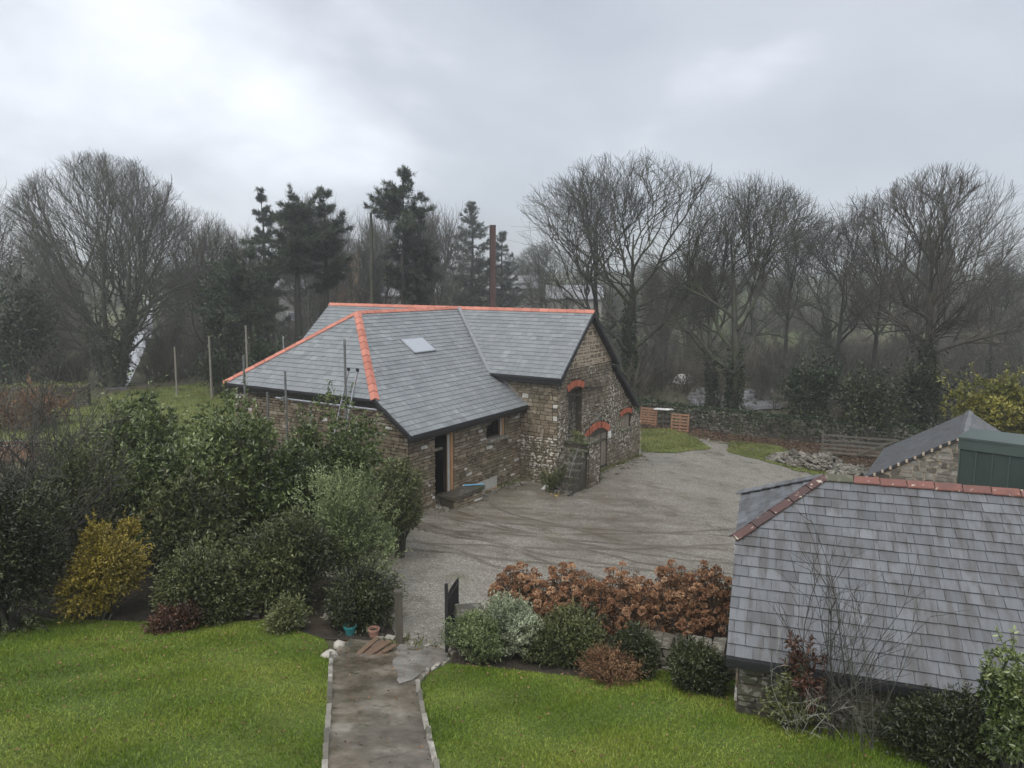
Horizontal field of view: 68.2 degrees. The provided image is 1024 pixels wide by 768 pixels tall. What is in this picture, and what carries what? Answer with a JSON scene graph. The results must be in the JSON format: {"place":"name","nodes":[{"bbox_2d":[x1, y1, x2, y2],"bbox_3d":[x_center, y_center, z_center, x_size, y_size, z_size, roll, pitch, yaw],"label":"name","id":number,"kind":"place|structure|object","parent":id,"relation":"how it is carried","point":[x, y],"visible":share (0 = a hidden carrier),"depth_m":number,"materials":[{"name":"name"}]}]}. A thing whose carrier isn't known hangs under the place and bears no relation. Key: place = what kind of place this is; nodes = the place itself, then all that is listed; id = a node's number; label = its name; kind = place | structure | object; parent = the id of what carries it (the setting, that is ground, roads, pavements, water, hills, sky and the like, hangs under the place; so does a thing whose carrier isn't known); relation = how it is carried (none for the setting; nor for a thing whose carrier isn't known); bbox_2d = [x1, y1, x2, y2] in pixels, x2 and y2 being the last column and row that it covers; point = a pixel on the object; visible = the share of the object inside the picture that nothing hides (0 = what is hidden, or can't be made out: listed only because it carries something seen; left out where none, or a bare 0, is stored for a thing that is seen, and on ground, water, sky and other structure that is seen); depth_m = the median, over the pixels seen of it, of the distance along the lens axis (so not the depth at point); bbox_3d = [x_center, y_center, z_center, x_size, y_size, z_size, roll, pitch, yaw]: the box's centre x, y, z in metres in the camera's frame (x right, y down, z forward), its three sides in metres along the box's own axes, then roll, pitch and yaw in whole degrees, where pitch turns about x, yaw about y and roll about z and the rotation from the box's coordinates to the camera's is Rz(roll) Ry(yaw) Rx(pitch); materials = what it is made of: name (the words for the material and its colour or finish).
{"place":"outdoors","nodes":[
{"label":"outdoors","id":0,"kind":"place"},
{"bbox_2d":[0,382,235,456],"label":"paddock","id":1,"kind":"structure","parent":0,"point":[178,396],"depth_m":51.29,"materials":[{"name":"green plant"}]},
{"bbox_2d":[0,374,81,430],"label":"shrub","id":2,"kind":"object","parent":1,"relation":"on","point":[53,404],"visible":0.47,"depth_m":42.52,"materials":[{"name":"brown plant"}]},
{"bbox_2d":[191,346,234,394],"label":"holly bush","id":3,"kind":"object","parent":1,"relation":"on","point":[219,369],"visible":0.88,"depth_m":55.90,"materials":[{"name":"green plant"}]},
{"bbox_2d":[0,616,329,767],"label":"lawn","id":4,"kind":"structure","parent":0,"point":[210,761],"depth_m":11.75,"materials":[{"name":"green plant"}]},
{"bbox_2d":[0,465,77,640],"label":"dark evergreen","id":5,"kind":"object","parent":4,"relation":"on","point":[29,550],"visible":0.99,"depth_m":16.16,"materials":[{"name":"green plant"}]},
{"bbox_2d":[139,596,204,635],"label":"red leaved shrub","id":6,"kind":"object","parent":4,"relation":"on","point":[164,619],"visible":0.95,"depth_m":16.39,"materials":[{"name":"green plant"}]},
{"bbox_2d":[322,639,451,767],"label":"garden path","id":7,"kind":"structure","parent":0,"point":[401,730],"depth_m":11.80,"materials":[{"name":"concrete"}]},
{"bbox_2d":[392,643,447,683],"bbox_3d":[-1.844,5.484,14.944,1.196,0.682,2.884,0,8,0],"label":"concrete apron","id":8,"kind":"object","parent":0,"point":[421,659],"visible":0.86,"depth_m":15.08,"materials":[{"name":"grey concrete"}]},
{"bbox_2d":[0,268,1023,766],"bbox_3d":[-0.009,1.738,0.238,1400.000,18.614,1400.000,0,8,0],"label":"ground","id":9,"kind":"structure","parent":0,"point":[136,378],"depth_m":70.56,"materials":[{"name":"green plant"}]},
{"bbox_2d":[0,261,66,385],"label":"ivy clad tree","id":10,"kind":"object","parent":9,"relation":"on","point":[17,321],"visible":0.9,"depth_m":55.54,"materials":[{"name":"green plant"}]},
{"bbox_2d":[0,380,91,408],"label":"field wall","id":11,"kind":"structure","parent":9,"relation":"on","point":[71,389],"depth_m":50.36,"materials":[{"name":"stone"}]},
{"bbox_2d":[0,335,121,482],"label":"bare shrub","id":12,"kind":"object","parent":9,"relation":"on","point":[27,392],"visible":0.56,"depth_m":26.52,"materials":[{"name":"brown plant"}]},
{"bbox_2d":[0,148,206,388],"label":"bare tree","id":13,"kind":"object","parent":9,"relation":"on","point":[129,326],"visible":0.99,"depth_m":57.90,"materials":[{"name":"grey plant"}]},
{"bbox_2d":[47,369,215,541],"bbox_3d":[-11.131,2.236,22.998,5.233,5.490,3.712,-3,9,-24],"label":"laurel shrub","id":14,"kind":"object","parent":9,"relation":"on","point":[156,420],"visible":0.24,"depth_m":22.48,"materials":[{"name":"green plant"}]},
{"bbox_2d":[107,204,238,338],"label":"bare tree","id":15,"kind":"object","parent":9,"relation":"on","point":[190,302],"visible":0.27,"depth_m":87.61,"materials":[{"name":"brown plant"}]},
{"bbox_2d":[156,213,248,357],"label":"bare tree","id":16,"kind":"object","parent":9,"relation":"on","point":[212,252],"visible":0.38,"depth_m":66.71,"materials":[{"name":"grey plant"}]},
{"bbox_2d":[13,546,394,639],"bbox_3d":[-11.638,5.215,19.648,18.585,0.366,5.755,1,8,6],"label":"flower bed","id":17,"kind":"object","parent":9,"relation":"on","point":[135,606],"visible":0.2,"depth_m":18.02,"materials":[{"name":"soil"}]},
{"bbox_2d":[0,380,141,579],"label":"bare shrub","id":18,"kind":"object","parent":17,"relation":"on","point":[22,465],"visible":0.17,"depth_m":20.00,"materials":[{"name":"brown plant"}]},
{"bbox_2d":[0,355,150,588],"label":"bare shrub","id":19,"kind":"object","parent":17,"relation":"on","point":[28,467],"visible":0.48,"depth_m":18.80,"materials":[{"name":"brown plant"}]},
{"bbox_2d":[20,431,145,570],"bbox_3d":[-11.136,3.328,19.534,2.960,4.091,2.473,0,8,0],"label":"privet shrub","id":20,"kind":"object","parent":17,"relation":"on","point":[75,482],"visible":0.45,"depth_m":19.29,"materials":[{"name":"green plant"}]},
{"bbox_2d":[38,506,156,625],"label":"golden shrub","id":21,"kind":"object","parent":17,"relation":"on","point":[105,562],"visible":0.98,"depth_m":17.00,"materials":[{"name":"yellow plant"}]},
{"bbox_2d":[109,411,239,574],"bbox_3d":[-9.014,2.994,20.787,3.535,4.496,3.163,-7,11,-43],"label":"laurel shrub","id":22,"kind":"object","parent":17,"relation":"on","point":[165,457],"visible":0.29,"depth_m":20.14,"materials":[{"name":"green plant"}]},
{"bbox_2d":[129,457,246,582],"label":"laurel shrub","id":23,"kind":"object","parent":17,"relation":"on","point":[180,526],"visible":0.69,"depth_m":18.88,"materials":[{"name":"green plant"}]},
{"bbox_2d":[148,532,264,627],"bbox_3d":[-7.084,4.507,17.473,2.529,2.382,2.337,-6,10,-37],"label":"dark evergreen","id":24,"kind":"object","parent":17,"relation":"on","point":[194,572],"visible":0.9,"depth_m":16.96,"materials":[{"name":"green plant"}]},
{"bbox_2d":[166,374,318,557],"bbox_3d":[-7.393,2.489,21.120,4.004,5.580,3.135,-2,8,-15],"label":"laurel shrub","id":25,"kind":"object","parent":17,"relation":"on","point":[244,460],"visible":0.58,"depth_m":20.54,"materials":[{"name":"green plant"}]},
{"bbox_2d":[221,505,342,616],"bbox_3d":[-5.403,4.223,17.917,2.693,2.761,2.135,0,8,0],"label":"dark evergreen","id":26,"kind":"object","parent":17,"relation":"on","point":[287,555],"visible":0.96,"depth_m":17.54,"materials":[{"name":"green plant"}]},
{"bbox_2d":[258,592,312,635],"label":"green shrub","id":27,"kind":"object","parent":17,"relation":"on","point":[289,615],"visible":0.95,"depth_m":16.65,"materials":[{"name":"green plant"}]},
{"bbox_2d":[285,460,411,593],"bbox_3d":[-4.109,3.671,19.285,3.187,3.782,3.125,0,8,0],"label":"hebe shrub","id":28,"kind":"object","parent":17,"relation":"on","point":[345,517],"visible":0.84,"depth_m":18.94,"materials":[{"name":"green plant"}]},
{"bbox_2d":[321,562,407,635],"bbox_3d":[-3.424,4.947,17.335,1.630,1.925,1.898,8,11,44],"label":"dark evergreen","id":29,"kind":"object","parent":17,"relation":"on","point":[359,597],"visible":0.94,"depth_m":16.96,"materials":[{"name":"green plant"}]},
{"bbox_2d":[183,237,261,390],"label":"ivy clad tree","id":30,"kind":"object","parent":9,"relation":"on","point":[214,326],"visible":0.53,"depth_m":57.36,"materials":[{"name":"green plant"}]},
{"bbox_2d":[190,239,288,366],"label":"conifer tree","id":31,"kind":"object","parent":9,"relation":"on","point":[230,286],"visible":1,"depth_m":53.07,"materials":[{"name":"green plant"}]},
{"bbox_2d":[236,185,294,350],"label":"conifer tree","id":32,"kind":"object","parent":9,"relation":"on","point":[262,216],"visible":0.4,"depth_m":74.61,"materials":[{"name":"green plant"}]},
{"bbox_2d":[218,427,344,534],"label":"laurel shrub","id":33,"kind":"object","parent":9,"relation":"on","point":[293,466],"visible":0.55,"depth_m":20.76,"materials":[{"name":"green plant"}]},
{"bbox_2d":[238,184,337,342],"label":"conifer tree","id":34,"kind":"object","parent":9,"relation":"on","point":[297,251],"visible":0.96,"depth_m":55.44,"materials":[{"name":"green plant"}]},
{"bbox_2d":[269,189,346,331],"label":"bare tree","id":35,"kind":"object","parent":9,"relation":"on","point":[309,282],"visible":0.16,"depth_m":79.53,"materials":[{"name":"grey plant"}]},
{"bbox_2d":[296,185,355,309],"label":"conifer tree","id":36,"kind":"object","parent":9,"relation":"on","point":[330,243],"visible":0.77,"depth_m":57.75,"materials":[{"name":"green plant"}]},
{"bbox_2d":[274,379,394,505],"bbox_3d":[-5.358,2.444,23.146,4.178,5.180,3.124,0,8,0],"label":"laurel shrub","id":37,"kind":"object","parent":9,"relation":"on","point":[342,449],"visible":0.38,"depth_m":22.94,"materials":[{"name":"green plant"}]},
{"bbox_2d":[315,216,391,305],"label":"bare tree","id":38,"kind":"object","parent":9,"relation":"on","point":[379,285],"visible":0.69,"depth_m":71.18,"materials":[{"name":"grey plant"}]},
{"bbox_2d":[361,164,437,304],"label":"conifer tree","id":39,"kind":"object","parent":9,"relation":"on","point":[389,200],"visible":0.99,"depth_m":56.52,"materials":[{"name":"green plant"}]},
{"bbox_2d":[395,204,444,305],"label":"conifer tree","id":40,"kind":"object","parent":9,"relation":"on","point":[429,270],"visible":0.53,"depth_m":58.57,"materials":[{"name":"green plant"}]},
{"bbox_2d":[223,303,640,511],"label":"stone barn","id":41,"kind":"structure","parent":9,"relation":"on","point":[457,396],"depth_m":31.50,"materials":[{"name":"stone"}]},
{"bbox_2d":[409,201,481,305],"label":"bare tree","id":42,"kind":"object","parent":9,"relation":"on","point":[432,229],"visible":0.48,"depth_m":81.40,"materials":[{"name":"grey plant"}]},
{"bbox_2d":[437,200,515,306],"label":"conifer tree","id":43,"kind":"object","parent":9,"relation":"on","point":[473,298],"visible":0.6,"depth_m":95.83,"materials":[{"name":"green plant"}]},
{"bbox_2d":[479,231,527,307],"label":"conifer tree","id":44,"kind":"object","parent":9,"relation":"on","point":[515,301],"visible":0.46,"depth_m":99.91,"materials":[{"name":"green plant"}]},
{"bbox_2d":[0,328,1022,426],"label":"thicket","id":45,"kind":"object","parent":9,"relation":"on","point":[66,370],"visible":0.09,"depth_m":64.71,"materials":[{"name":"plant"}]},
{"bbox_2d":[0,305,1023,433],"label":"thicket","id":46,"kind":"object","parent":9,"relation":"on","point":[959,356],"visible":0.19,"depth_m":69.12,"materials":[{"name":"plant"}]},
{"bbox_2d":[0,279,1023,345],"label":"hedgerow","id":47,"kind":"object","parent":9,"relation":"on","point":[791,328],"depth_m":126.68,"materials":[{"name":"plant"}]},
{"bbox_2d":[0,257,1023,341],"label":"woodland","id":48,"kind":"object","parent":9,"relation":"on","point":[573,304],"visible":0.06,"depth_m":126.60,"materials":[{"name":"plant"}]},
{"bbox_2d":[3,315,1023,424],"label":"thicket","id":49,"kind":"object","parent":9,"relation":"on","point":[183,343],"visible":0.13,"depth_m":66.67,"materials":[{"name":"plant"}]},
{"bbox_2d":[513,241,584,307],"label":"bare tree","id":50,"kind":"object","parent":9,"relation":"on","point":[545,260],"visible":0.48,"depth_m":107.26,"materials":[{"name":"brown plant"}]},
{"bbox_2d":[517,165,676,337],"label":"bare tree","id":51,"kind":"object","parent":9,"relation":"on","point":[595,296],"visible":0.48,"depth_m":57.81,"materials":[{"name":"brown plant"}]},
{"bbox_2d":[509,147,766,395],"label":"bare tree","id":52,"kind":"object","parent":9,"relation":"on","point":[628,347],"visible":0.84,"depth_m":50.59,"materials":[{"name":"grey plant"}]},
{"bbox_2d":[639,240,717,372],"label":"bare tree","id":53,"kind":"object","parent":9,"relation":"on","point":[670,304],"visible":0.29,"depth_m":73.94,"materials":[{"name":"brown plant"}]},
{"bbox_2d":[640,629,735,678],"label":"garden wall","id":54,"kind":"structure","parent":9,"relation":"on","point":[665,641],"depth_m":15.58,"materials":[{"name":"stone"}]},
{"bbox_2d":[639,192,776,408],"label":"bare tree","id":55,"kind":"object","parent":9,"relation":"on","point":[712,389],"visible":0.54,"depth_m":53.01,"materials":[{"name":"brown plant"}]},
{"bbox_2d":[451,622,995,763],"bbox_3d":[4.179,5.821,15.849,11.108,1.300,5.678,4,8,23],"label":"flower bed","id":56,"kind":"object","parent":9,"relation":"on","point":[516,662],"visible":0.06,"depth_m":15.23,"materials":[{"name":"soil"}]},
{"bbox_2d":[436,607,507,665],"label":"silver shrub","id":57,"kind":"object","parent":56,"relation":"on","point":[478,634],"visible":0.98,"depth_m":15.06,"materials":[{"name":"green plant"}]},
{"bbox_2d":[477,589,544,659],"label":"silver shrub","id":58,"kind":"object","parent":56,"relation":"on","point":[515,617],"visible":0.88,"depth_m":15.52,"materials":[{"name":"green plant"}]},
{"bbox_2d":[486,561,550,616],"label":"hydrangea","id":59,"kind":"object","parent":56,"relation":"on","point":[526,583],"visible":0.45,"depth_m":16.84,"materials":[{"name":"brown plant"}]},
{"bbox_2d":[518,597,608,669],"bbox_3d":[1.059,5.235,15.639,1.939,1.556,1.669,0,8,0],"label":"dark evergreen","id":60,"kind":"object","parent":56,"relation":"on","point":[570,632],"visible":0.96,"depth_m":15.34,"materials":[{"name":"green plant"}]},
{"bbox_2d":[532,562,613,632],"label":"hydrangea","id":61,"kind":"object","parent":56,"relation":"on","point":[571,584],"visible":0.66,"depth_m":16.49,"materials":[{"name":"brown plant"}]},
{"bbox_2d":[573,640,649,688],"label":"brown shrub","id":62,"kind":"object","parent":56,"relation":"on","point":[601,664],"visible":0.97,"depth_m":14.37,"materials":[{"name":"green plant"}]},
{"bbox_2d":[589,561,660,645],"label":"hydrangea","id":63,"kind":"object","parent":56,"relation":"on","point":[625,610],"visible":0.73,"depth_m":16.29,"materials":[{"name":"brown plant"}]},
{"bbox_2d":[599,618,662,683],"bbox_3d":[2.325,5.312,14.996,1.377,1.340,1.294,0,8,0],"label":"dark evergreen","id":64,"kind":"object","parent":56,"relation":"on","point":[642,644],"visible":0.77,"depth_m":14.74,"materials":[{"name":"green plant"}]},
{"bbox_2d":[637,559,708,637],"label":"hydrangea","id":65,"kind":"object","parent":56,"relation":"on","point":[673,599],"visible":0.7,"depth_m":16.08,"materials":[{"name":"brown plant"}]},
{"bbox_2d":[677,560,731,642],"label":"hydrangea","id":66,"kind":"object","parent":56,"relation":"on","point":[715,597],"visible":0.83,"depth_m":15.96,"materials":[{"name":"brown plant"}]},
{"bbox_2d":[868,681,1000,767],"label":"dark evergreen","id":67,"kind":"object","parent":56,"relation":"on","point":[938,730],"visible":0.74,"depth_m":11.18,"materials":[{"name":"green plant"}]},
{"bbox_2d":[634,169,849,410],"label":"bare tree","id":68,"kind":"object","parent":9,"relation":"on","point":[734,371],"visible":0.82,"depth_m":50.84,"materials":[{"name":"grey plant"}]},
{"bbox_2d":[641,422,880,467],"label":"fallen leaves","id":69,"kind":"object","parent":9,"relation":"on","point":[720,436],"visible":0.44,"depth_m":45.38,"materials":[{"name":"plant"}]},
{"bbox_2d":[634,394,935,449],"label":"field wall","id":70,"kind":"structure","parent":9,"relation":"on","point":[748,422],"depth_m":46.70,"materials":[{"name":"stone"}]},
{"bbox_2d":[740,186,838,393],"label":"bare tree","id":71,"kind":"object","parent":9,"relation":"on","point":[790,278],"visible":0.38,"depth_m":64.94,"materials":[{"name":"brown plant"}]},
{"bbox_2d":[770,336,850,428],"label":"holly bush","id":72,"kind":"object","parent":9,"relation":"on","point":[819,389],"visible":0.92,"depth_m":45.93,"materials":[{"name":"green plant"}]},
{"bbox_2d":[764,449,869,476],"bbox_3d":[16.147,4.109,38.945,2.868,1.079,6.372,-4,9,-28],"label":"rubble heap","id":73,"kind":"object","parent":9,"relation":"on","point":[828,461],"visible":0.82,"depth_m":38.65,"materials":[{"name":"stone"}]},
{"bbox_2d":[747,216,898,359],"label":"bare tree","id":74,"kind":"object","parent":9,"relation":"on","point":[828,327],"visible":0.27,"depth_m":77.86,"materials":[{"name":"brown plant"}]},
{"bbox_2d":[785,192,920,405],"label":"bare tree","id":75,"kind":"object","parent":9,"relation":"on","point":[840,331],"visible":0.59,"depth_m":59.66,"materials":[{"name":"grey plant"}]},
{"bbox_2d":[831,354,914,439],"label":"holly bush","id":76,"kind":"object","parent":9,"relation":"on","point":[870,409],"visible":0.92,"depth_m":43.90,"materials":[{"name":"green plant"}]},
{"bbox_2d":[812,186,935,398],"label":"bare tree","id":77,"kind":"object","parent":9,"relation":"on","point":[875,334],"visible":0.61,"depth_m":55.20,"materials":[{"name":"brown plant"}]},
{"bbox_2d":[726,474,1023,739],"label":"slate outbuilding","id":78,"kind":"structure","parent":9,"relation":"on","point":[965,543],"depth_m":13.47,"materials":[{"name":"stone"}]},
{"bbox_2d":[875,212,967,381],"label":"bare tree","id":79,"kind":"object","parent":9,"relation":"on","point":[942,261],"visible":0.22,"depth_m":70.43,"materials":[{"name":"brown plant"}]},
{"bbox_2d":[838,159,1023,423],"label":"bare tree","id":80,"kind":"object","parent":9,"relation":"on","point":[928,342],"visible":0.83,"depth_m":47.64,"materials":[{"name":"grey plant"}]},
{"bbox_2d":[864,410,1000,483],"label":"gabled outbuilding","id":81,"kind":"structure","parent":9,"relation":"on","point":[931,454],"depth_m":25.97,"materials":[{"name":"stone"}]},
{"bbox_2d":[894,349,971,429],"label":"holly bush","id":82,"kind":"object","parent":9,"relation":"on","point":[925,387],"visible":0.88,"depth_m":43.10,"materials":[{"name":"green plant"}]},
{"bbox_2d":[936,362,1023,433],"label":"yellow laurel","id":83,"kind":"object","parent":9,"relation":"on","point":[999,406],"visible":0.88,"depth_m":32.79,"materials":[{"name":"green plant"}]},
{"bbox_2d":[949,246,1023,385],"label":"bare tree","id":84,"kind":"object","parent":9,"relation":"on","point":[990,362],"visible":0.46,"depth_m":61.89,"materials":[{"name":"brown plant"}]},
{"bbox_2d":[956,428,1023,489],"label":"green shed","id":85,"kind":"structure","parent":9,"relation":"on","point":[991,458],"depth_m":21.01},
{"bbox_2d":[0,0,1023,277],"label":"sky","id":86,"kind":"structure","parent":0,"point":[486,101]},
{"bbox_2d":[238,432,814,649],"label":"gravel yard","id":87,"kind":"structure","parent":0,"point":[645,518],"depth_m":26.13,"materials":[{"name":"grey gravel"}]},
{"bbox_2d":[370,453,427,558],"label":"upright shrub","id":88,"kind":"object","parent":87,"relation":"on","point":[401,476],"visible":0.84,"depth_m":21.78,"materials":[{"name":"green plant"}]},
{"bbox_2d":[223,430,861,654],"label":"loose stones","id":89,"kind":"object","parent":87,"relation":"on","point":[446,509],"visible":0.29,"depth_m":27.66,"materials":[{"name":"grey stone"}]},
{"bbox_2d":[545,412,602,495],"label":"stone steps","id":90,"kind":"structure","parent":87,"relation":"on","point":[582,461],"depth_m":31.77,"materials":[{"name":"stone"}]},
{"bbox_2d":[640,427,711,452],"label":"grass verge","id":91,"kind":"object","parent":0,"point":[674,449],"depth_m":43.63,"materials":[{"name":"green plant"}]},
{"bbox_2d":[421,663,948,767],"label":"lawn","id":92,"kind":"structure","parent":0,"point":[458,763],"depth_m":11.85,"materials":[{"name":"green plant"}]},
{"bbox_2d":[0,619,890,767],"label":"fallen leaves","id":93,"kind":"object","parent":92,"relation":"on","point":[235,650],"visible":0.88,"depth_m":13.56,"materials":[{"name":"brown plant"}]},
{"bbox_2d":[663,629,735,698],"bbox_3d":[3.537,5.344,14.205,1.430,1.342,1.132,0,8,0],"label":"dark evergreen","id":94,"kind":"object","parent":92,"relation":"on","point":[699,667],"visible":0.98,"depth_m":14.02,"materials":[{"name":"green plant"}]},
{"bbox_2d":[752,657,833,734],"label":"border plant","id":95,"kind":"object","parent":92,"relation":"on","point":[783,701],"visible":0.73,"depth_m":12.36,"materials":[{"name":"green plant"}]},
{"bbox_2d":[780,630,829,729],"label":"red leaved plant","id":96,"kind":"object","parent":92,"relation":"on","point":[801,682],"visible":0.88,"depth_m":12.26,"materials":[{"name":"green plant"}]},
{"bbox_2d":[801,572,926,755],"bbox_3d":[5.155,4.379,11.595,2.258,2.934,1.914,-2,8,-18],"label":"bare shrub","id":97,"kind":"object","parent":92,"relation":"on","point":[862,707],"visible":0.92,"depth_m":11.67,"materials":[{"name":"brown plant"}]},
{"bbox_2d":[768,490,964,741],"bbox_3d":[5.253,3.881,11.897,2.566,4.094,2.715,-3,8,-20],"label":"bare shrub","id":98,"kind":"object","parent":92,"relation":"on","point":[830,660],"visible":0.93,"depth_m":12.06,"materials":[{"name":"brown plant"}]},
{"bbox_2d":[974,625,1023,767],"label":"green shrub","id":99,"kind":"object","parent":92,"relation":"on","point":[1003,692],"visible":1,"depth_m":10.42,"materials":[{"name":"green plant"}]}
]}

